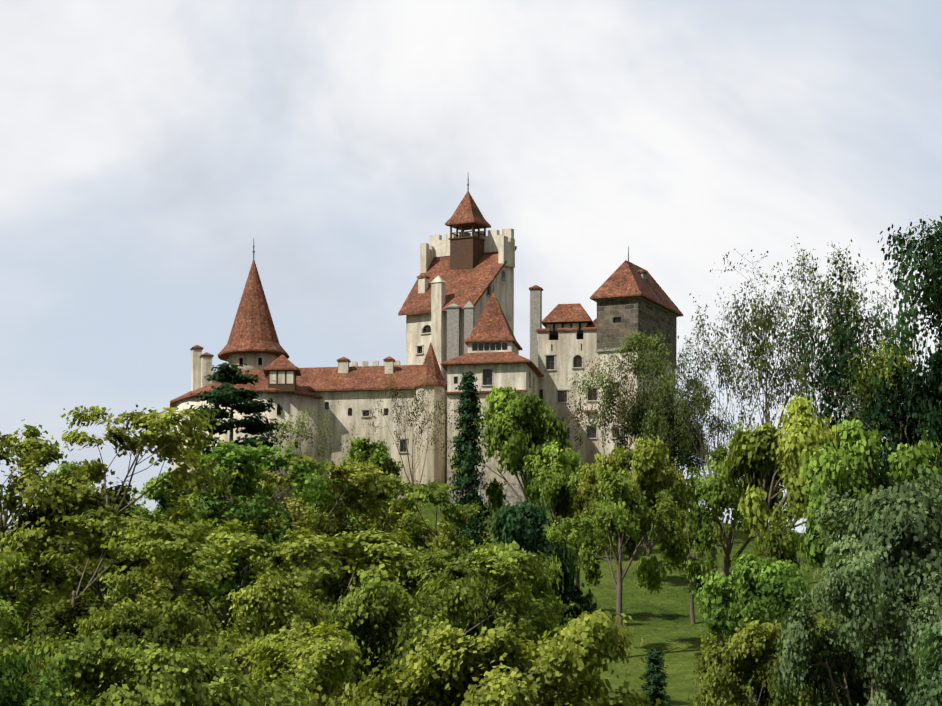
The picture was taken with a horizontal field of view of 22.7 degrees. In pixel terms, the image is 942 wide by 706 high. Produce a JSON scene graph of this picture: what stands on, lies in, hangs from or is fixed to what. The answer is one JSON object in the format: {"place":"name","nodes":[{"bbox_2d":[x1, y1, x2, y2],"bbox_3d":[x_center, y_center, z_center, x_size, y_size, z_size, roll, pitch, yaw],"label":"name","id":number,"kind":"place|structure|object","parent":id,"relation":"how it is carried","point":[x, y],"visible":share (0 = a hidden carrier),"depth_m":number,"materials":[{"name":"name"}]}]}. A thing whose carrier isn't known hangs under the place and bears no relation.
{"place":"outdoors","nodes":[
{"label":"outdoors","id":0,"kind":"place"},
{"bbox_2d":[17,501,889,705],"bbox_3d":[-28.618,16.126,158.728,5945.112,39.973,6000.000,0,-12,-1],"label":"terrain","id":1,"kind":"structure","parent":0,"point":[662,620],"depth_m":191.59,"materials":[{"name":"green plant"}]},
{"bbox_2d":[0,548,37,652],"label":"young tree","id":2,"kind":"object","parent":1,"relation":"on","point":[14,560],"visible":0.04,"depth_m":117.21,"materials":[{"name":"green plant"}]},
{"bbox_2d":[0,647,71,705],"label":"broadleaf tree","id":3,"kind":"object","parent":1,"relation":"on","point":[12,693],"visible":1,"depth_m":51.97,"materials":[{"name":"green plant"}]},
{"bbox_2d":[0,596,78,703],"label":"broadleaf tree","id":4,"kind":"object","parent":1,"relation":"on","point":[9,626],"visible":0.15,"depth_m":96.69,"materials":[{"name":"green plant"}]},
{"bbox_2d":[0,638,82,696],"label":"broadleaf tree","id":5,"kind":"object","parent":1,"relation":"on","point":[5,651],"visible":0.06,"depth_m":80.09,"materials":[{"name":"green plant"}]},
{"bbox_2d":[0,419,96,625],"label":"broad tree","id":6,"kind":"object","parent":1,"relation":"on","point":[44,455],"visible":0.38,"depth_m":154.25,"materials":[{"name":"green plant"}]},
{"bbox_2d":[43,459,89,579],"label":"young tree","id":7,"kind":"object","parent":1,"relation":"on","point":[67,468],"visible":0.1,"depth_m":192.26,"materials":[{"name":"green plant"}]},
{"bbox_2d":[20,644,154,705],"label":"broadleaf tree","id":8,"kind":"object","parent":1,"relation":"on","point":[136,653],"visible":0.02,"depth_m":77.23,"materials":[{"name":"green plant"}]},
{"bbox_2d":[10,503,228,648],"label":"broad tree","id":9,"kind":"object","parent":1,"relation":"on","point":[64,613],"visible":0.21,"depth_m":120.52,"materials":[{"name":"green plant"}]},
{"bbox_2d":[0,405,250,613],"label":"young tree","id":10,"kind":"object","parent":1,"relation":"on","point":[170,446],"visible":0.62,"depth_m":156.00,"materials":[{"name":"green plant"}]},
{"bbox_2d":[21,597,266,705],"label":"broadleaf tree","id":11,"kind":"object","parent":1,"relation":"on","point":[175,626],"visible":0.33,"depth_m":84.36,"materials":[{"name":"green plant"}]},
{"bbox_2d":[117,470,209,532],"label":"broad tree","id":12,"kind":"object","parent":1,"relation":"on","point":[164,502],"visible":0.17,"depth_m":195.65,"materials":[{"name":"green plant"}]},
{"bbox_2d":[8,630,324,705],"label":"broadleaf tree","id":13,"kind":"object","parent":1,"relation":"on","point":[183,677],"visible":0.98,"depth_m":58.33,"materials":[{"name":"green plant"}]},
{"bbox_2d":[80,440,340,617],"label":"broad tree","id":14,"kind":"object","parent":1,"relation":"on","point":[225,457],"visible":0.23,"depth_m":160.32,"materials":[{"name":"green plant"}]},
{"bbox_2d":[91,515,335,636],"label":"young tree","id":15,"kind":"object","parent":1,"relation":"on","point":[181,545],"visible":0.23,"depth_m":115.58,"materials":[{"name":"green plant"}]},
{"bbox_2d":[177,359,306,506],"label":"pine tree","id":16,"kind":"object","parent":1,"relation":"on","point":[221,395],"visible":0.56,"depth_m":235.82,"materials":[{"name":"green plant"}]},
{"bbox_2d":[233,478,296,528],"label":"young tree","id":17,"kind":"object","parent":1,"relation":"on","point":[264,486],"visible":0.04,"depth_m":198.31,"materials":[{"name":"green plant"}]},
{"bbox_2d":[216,568,343,642],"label":"broadleaf tree","id":18,"kind":"object","parent":1,"relation":"on","point":[270,600],"visible":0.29,"depth_m":91.11,"materials":[{"name":"green plant"}]},
{"bbox_2d":[218,627,363,705],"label":"broadleaf tree","id":19,"kind":"object","parent":1,"relation":"on","point":[241,660],"visible":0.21,"depth_m":80.46,"materials":[{"name":"green plant"}]},
{"bbox_2d":[192,622,390,705],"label":"tree","id":20,"kind":"object","parent":1,"relation":"on","point":[332,650],"visible":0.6,"depth_m":68.72,"materials":[{"name":"green plant"}]},
{"bbox_2d":[199,525,431,667],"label":"broad tree","id":21,"kind":"object","parent":1,"relation":"on","point":[390,558],"visible":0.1,"depth_m":118.26,"materials":[{"name":"green plant"}]},
{"bbox_2d":[263,401,370,507],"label":"sparse tree","id":22,"kind":"object","parent":1,"relation":"on","point":[300,430],"visible":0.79,"depth_m":233.38,"materials":[{"name":"green plant"}]},
{"bbox_2d":[246,453,405,608],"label":"young tree","id":23,"kind":"object","parent":1,"relation":"on","point":[311,519],"visible":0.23,"depth_m":164.31,"materials":[{"name":"green plant"}]},
{"bbox_2d":[292,501,371,548],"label":"broad tree","id":24,"kind":"object","parent":1,"relation":"on","point":[353,519],"visible":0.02,"depth_m":201.10,"materials":[{"name":"green plant"}]},
{"bbox_2d":[328,437,402,521],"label":"young tree","id":25,"kind":"object","parent":1,"relation":"on","point":[377,454],"visible":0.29,"depth_m":231.04,"materials":[{"name":"green plant"}]},
{"bbox_2d":[320,475,466,604],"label":"broad tree","id":26,"kind":"object","parent":1,"relation":"on","point":[439,542],"visible":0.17,"depth_m":166.92,"materials":[{"name":"green plant"}]},
{"bbox_2d":[301,573,496,700],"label":"tree","id":27,"kind":"object","parent":1,"relation":"on","point":[373,613],"visible":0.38,"depth_m":98.13,"materials":[{"name":"green plant"}]},
{"bbox_2d":[367,498,445,564],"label":"young tree","id":28,"kind":"object","parent":1,"relation":"on","point":[412,524],"visible":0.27,"depth_m":203.13,"materials":[{"name":"green plant"}]},
{"bbox_2d":[363,369,455,484],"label":"bare tree","id":29,"kind":"object","parent":1,"relation":"on","point":[412,418],"visible":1,"depth_m":238.20,"materials":[{"name":"brown plant"}]},
{"bbox_2d":[170,178,682,516],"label":"castle","id":30,"kind":"structure","parent":1,"relation":"on","point":[457,309],"depth_m":261.73,"materials":[{"name":"paint"}]},
{"bbox_2d":[382,473,484,605],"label":"young tree","id":31,"kind":"object","parent":1,"relation":"on","point":[456,515],"visible":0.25,"depth_m":167.72,"materials":[{"name":"green plant"}]},
{"bbox_2d":[440,371,492,551],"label":"spruce tree","id":32,"kind":"object","parent":1,"relation":"on","point":[468,475],"visible":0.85,"depth_m":225.40,"materials":[{"name":"green plant"}]},
{"bbox_2d":[360,548,583,675],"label":"broad tree","id":33,"kind":"object","parent":1,"relation":"on","point":[497,568],"visible":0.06,"depth_m":116.59,"materials":[{"name":"green plant"}]},
{"bbox_2d":[410,538,567,658],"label":"broad tree","id":34,"kind":"object","parent":1,"relation":"on","point":[489,604],"visible":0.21,"depth_m":122.97,"materials":[{"name":"green plant"}]},
{"bbox_2d":[322,608,660,705],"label":"tree","id":35,"kind":"object","parent":1,"relation":"on","point":[455,670],"visible":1,"depth_m":56.19,"materials":[{"name":"green plant"}]},
{"bbox_2d":[449,381,577,520],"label":"young tree","id":36,"kind":"object","parent":1,"relation":"on","point":[530,426],"visible":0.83,"depth_m":233.18,"materials":[{"name":"green plant"}]},
{"bbox_2d":[483,499,599,639],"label":"dark tree","id":37,"kind":"object","parent":1,"relation":"on","point":[522,528],"visible":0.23,"depth_m":149.19,"materials":[{"name":"green plant"}]},
{"bbox_2d":[522,442,589,529],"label":"young tree","id":38,"kind":"object","parent":1,"relation":"on","point":[555,484],"visible":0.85,"depth_m":226.34,"materials":[{"name":"green plant"}]},
{"bbox_2d":[540,515,618,588],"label":"park tree","id":39,"kind":"object","parent":1,"relation":"on","point":[572,539],"visible":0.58,"depth_m":187.18,"materials":[{"name":"green plant"}]},
{"bbox_2d":[571,462,615,555],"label":"young tree","id":40,"kind":"object","parent":1,"relation":"on","point":[587,489],"visible":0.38,"depth_m":221.86,"materials":[{"name":"green plant"}]},
{"bbox_2d":[556,358,660,454],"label":"bare tree","id":41,"kind":"object","parent":1,"relation":"on","point":[582,407],"visible":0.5,"depth_m":237.26,"materials":[{"name":"green plant"}]},
{"bbox_2d":[574,465,690,658],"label":"park tree","id":42,"kind":"object","parent":1,"relation":"on","point":[626,519],"visible":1,"depth_m":175.53,"materials":[{"name":"green plant"}]},
{"bbox_2d":[562,329,710,536],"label":"tree","id":43,"kind":"object","parent":1,"relation":"on","point":[646,422],"visible":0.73,"depth_m":233.58,"materials":[{"name":"green plant"}]},
{"bbox_2d":[594,434,700,572],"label":"young tree","id":44,"kind":"object","parent":1,"relation":"on","point":[646,456],"visible":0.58,"depth_m":203.90,"materials":[{"name":"green plant"}]},
{"bbox_2d":[637,648,673,705],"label":"spruce tree","id":45,"kind":"object","parent":1,"relation":"on","point":[653,677],"visible":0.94,"depth_m":127.88,"materials":[{"name":"green plant"}]},
{"bbox_2d":[647,373,735,483],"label":"tree","id":46,"kind":"object","parent":1,"relation":"on","point":[690,460],"visible":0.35,"depth_m":236.35,"materials":[{"name":"green plant"}]},
{"bbox_2d":[661,508,729,623],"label":"park tree","id":47,"kind":"object","parent":1,"relation":"on","point":[717,534],"visible":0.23,"depth_m":188.67,"materials":[{"name":"green plant"}]},
{"bbox_2d":[646,315,764,570],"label":"tall tree","id":48,"kind":"object","parent":1,"relation":"on","point":[724,430],"visible":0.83,"depth_m":213.57,"materials":[{"name":"green plant"}]},
{"bbox_2d":[633,445,803,650],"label":"park tree","id":49,"kind":"object","parent":1,"relation":"on","point":[712,496],"visible":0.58,"depth_m":177.22,"materials":[{"name":"green plant"}]},
{"bbox_2d":[692,552,815,638],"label":"parking tree","id":50,"kind":"object","parent":1,"relation":"on","point":[780,583],"visible":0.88,"depth_m":137.32,"materials":[{"name":"green plant"}]},
{"bbox_2d":[676,237,835,520],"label":"tall tree","id":51,"kind":"object","parent":1,"relation":"on","point":[756,340],"visible":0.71,"depth_m":209.14,"materials":[{"name":"green plant"}]},
{"bbox_2d":[688,615,842,705],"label":"tree","id":52,"kind":"object","parent":1,"relation":"on","point":[726,677],"visible":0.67,"depth_m":97.72,"materials":[{"name":"green plant"}]},
{"bbox_2d":[717,395,845,619],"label":"park tree","id":53,"kind":"object","parent":1,"relation":"on","point":[765,457],"visible":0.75,"depth_m":167.78,"materials":[{"name":"green plant"}]},
{"bbox_2d":[748,502,873,634],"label":"park tree","id":54,"kind":"object","parent":1,"relation":"on","point":[777,543],"visible":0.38,"depth_m":156.50,"materials":[{"name":"green plant"}]},
{"bbox_2d":[716,240,918,575],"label":"tall tree","id":55,"kind":"object","parent":1,"relation":"on","point":[784,317],"visible":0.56,"depth_m":205.29,"materials":[{"name":"green plant"}]},
{"bbox_2d":[764,535,941,705],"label":"blue tree","id":56,"kind":"object","parent":1,"relation":"on","point":[850,586],"visible":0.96,"depth_m":92.24,"materials":[{"name":"green plant"}]},
{"bbox_2d":[768,215,941,489],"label":"tree","id":57,"kind":"object","parent":1,"relation":"on","point":[925,405],"visible":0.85,"depth_m":168.75,"materials":[{"name":"green plant"}]},
{"bbox_2d":[785,244,924,424],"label":"tall tree","id":58,"kind":"object","parent":1,"relation":"on","point":[877,322],"visible":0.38,"depth_m":200.43,"materials":[{"name":"green plant"}]},
{"bbox_2d":[797,418,941,572],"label":"parking tree","id":59,"kind":"object","parent":1,"relation":"on","point":[854,470],"visible":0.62,"depth_m":147.39,"materials":[{"name":"green plant"}]},
{"bbox_2d":[807,467,941,693],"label":"blue tree","id":60,"kind":"object","parent":1,"relation":"on","point":[904,522],"visible":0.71,"depth_m":105.89,"materials":[{"name":"green plant"}]},
{"bbox_2d":[817,318,941,483],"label":"tall tree","id":61,"kind":"object","parent":1,"relation":"on","point":[876,372],"visible":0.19,"depth_m":177.85,"materials":[{"name":"green plant"}]},
{"bbox_2d":[900,614,941,705],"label":"blue tree","id":62,"kind":"object","parent":1,"relation":"on","point":[931,684],"visible":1,"depth_m":67.28,"materials":[{"name":"green plant"}]},
{"bbox_2d":[0,0,941,544],"label":"sky","id":63,"kind":"structure","parent":0,"point":[146,146],"materials":[{"name":"white"}]}
]}

